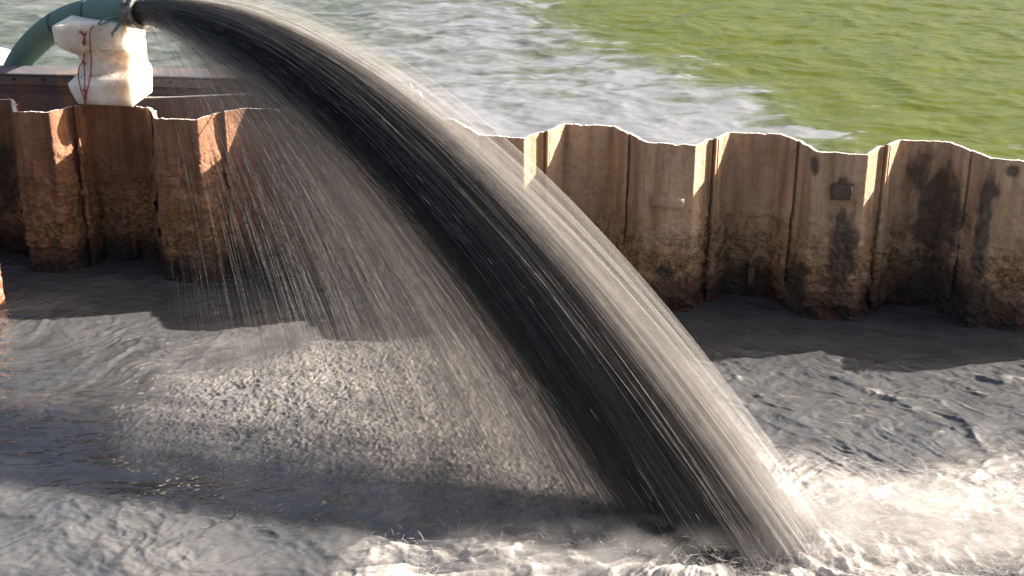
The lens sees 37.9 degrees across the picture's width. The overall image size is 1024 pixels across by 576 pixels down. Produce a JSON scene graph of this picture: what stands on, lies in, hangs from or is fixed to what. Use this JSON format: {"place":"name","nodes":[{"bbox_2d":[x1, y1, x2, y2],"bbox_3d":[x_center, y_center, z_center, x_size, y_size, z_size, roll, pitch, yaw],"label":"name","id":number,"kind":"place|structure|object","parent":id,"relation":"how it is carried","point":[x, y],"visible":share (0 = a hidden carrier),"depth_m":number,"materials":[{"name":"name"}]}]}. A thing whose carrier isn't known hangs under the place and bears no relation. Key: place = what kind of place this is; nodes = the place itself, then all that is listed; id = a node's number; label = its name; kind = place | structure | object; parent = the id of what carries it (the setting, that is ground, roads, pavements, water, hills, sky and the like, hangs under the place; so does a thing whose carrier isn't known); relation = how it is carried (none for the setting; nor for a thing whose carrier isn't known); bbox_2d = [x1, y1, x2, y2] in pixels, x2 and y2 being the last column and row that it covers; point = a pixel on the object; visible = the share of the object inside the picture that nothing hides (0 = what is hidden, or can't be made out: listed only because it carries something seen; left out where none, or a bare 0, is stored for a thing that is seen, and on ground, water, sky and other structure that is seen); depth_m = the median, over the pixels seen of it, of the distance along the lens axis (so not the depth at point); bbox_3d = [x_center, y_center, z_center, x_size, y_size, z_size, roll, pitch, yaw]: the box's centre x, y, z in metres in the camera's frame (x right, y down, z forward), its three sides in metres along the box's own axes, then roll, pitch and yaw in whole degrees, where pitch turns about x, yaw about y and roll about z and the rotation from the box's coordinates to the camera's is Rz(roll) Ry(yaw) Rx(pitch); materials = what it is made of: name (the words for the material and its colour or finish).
{"place":"outdoors","nodes":[
{"label":"outdoors","id":0,"kind":"place"},
{"bbox_2d":[137,335,607,520],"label":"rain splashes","id":1,"kind":"object","parent":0,"point":[348,432],"visible":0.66,"depth_m":6.17,"materials":[{"name":"grey liquid"}]},
{"bbox_2d":[0,253,1023,575],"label":"slurry water","id":2,"kind":"structure","parent":0,"point":[96,365],"depth_m":6.12,"materials":[{"name":"grey liquid"}]},
{"bbox_2d":[0,270,5,306],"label":"steel pile","id":3,"kind":"object","parent":2,"relation":"in","point":[2,299],"visible":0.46,"depth_m":7.32,"materials":[{"name":"orange metal"}]},
{"bbox_2d":[132,0,822,573],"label":"slurry jet","id":4,"kind":"object","parent":2,"relation":"on","point":[640,408],"visible":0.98,"depth_m":5.84,"materials":[{"name":"liquid"}]},
{"bbox_2d":[0,99,1023,331],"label":"sheet pile wall","id":5,"kind":"structure","parent":2,"relation":"in","point":[666,225],"depth_m":7.29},
{"bbox_2d":[52,15,152,105],"bbox_3d":[-2.066,-1.171,7.562,0.389,0.430,0.296,3,24,8],"label":"foam block","id":6,"kind":"object","parent":5,"relation":"on","point":[118,78],"depth_m":7.48,"materials":[{"name":"white plastic"}]},
{"bbox_2d":[3,0,152,65],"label":"discharge hose","id":7,"kind":"object","parent":6,"relation":"on","point":[34,44],"visible":0.52,"depth_m":7.74,"materials":[{"name":"teal plastic"}]},
{"bbox_2d":[98,16,121,36],"bbox_3d":[-1.968,-1.284,7.333,0.129,0.106,0.008,0,23,0],"label":"green cord","id":8,"kind":"object","parent":7,"relation":"hanging from","point":[114,30],"visible":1,"depth_m":7.32,"materials":[{"name":"teal fabric"}]},
{"bbox_2d":[78,26,93,112],"bbox_3d":[-2.127,-1.094,7.465,0.085,0.456,0.144,-14,27,-30],"label":"red twine","id":9,"kind":"object","parent":6,"relation":"hanging from","point":[83,62],"visible":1,"depth_m":7.48,"materials":[{"name":"red fabric"}]},
{"bbox_2d":[135,30,146,70],"bbox_3d":[-1.879,-1.224,7.574,0.010,0.207,0.163,3,24,7],"label":"red twine","id":10,"kind":"object","parent":6,"relation":"attached to","point":[136,47],"visible":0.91,"depth_m":7.54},
{"bbox_2d":[145,93,258,97],"bbox_3d":[-1.446,-0.963,7.421,0.895,0.132,0.026,9,25,20],"label":"pale rope","id":11,"kind":"object","parent":6,"relation":"attached to","point":[190,96],"visible":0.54,"depth_m":7.51,"materials":[{"name":"white fabric"}]},
{"bbox_2d":[0,65,293,119],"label":"steel beam","id":12,"kind":"structure","parent":5,"relation":"attached to","point":[37,88],"depth_m":7.97,"materials":[{"name":"black metal"}]},
{"bbox_2d":[408,83,422,107],"bbox_3d":[-0.468,-0.894,7.193,0.081,0.178,0.034,13,27,28],"label":"frayed rope","id":13,"kind":"object","parent":5,"relation":"attached to","point":[420,94],"visible":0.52,"depth_m":7.18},
{"bbox_2d":[336,454,1023,575],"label":"impact splash","id":14,"kind":"object","parent":2,"relation":"on","point":[719,556],"visible":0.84,"depth_m":5.29,"materials":[{"name":"white liquid"}]},
{"bbox_2d":[748,422,1023,575],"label":"spray fan","id":15,"kind":"object","parent":2,"relation":"on","point":[877,528],"visible":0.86,"depth_m":5.48},
{"bbox_2d":[0,0,1023,260],"bbox_3d":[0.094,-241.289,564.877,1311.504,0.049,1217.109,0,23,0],"label":"river water","id":16,"kind":"structure","parent":0,"point":[854,76],"depth_m":10.74,"materials":[{"name":"liquid"}]},
{"bbox_2d":[0,47,9,64],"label":"white float","id":17,"kind":"object","parent":16,"relation":"on","point":[4,52],"visible":0.22,"depth_m":8.43,"materials":[{"name":"plastic"}]}
]}

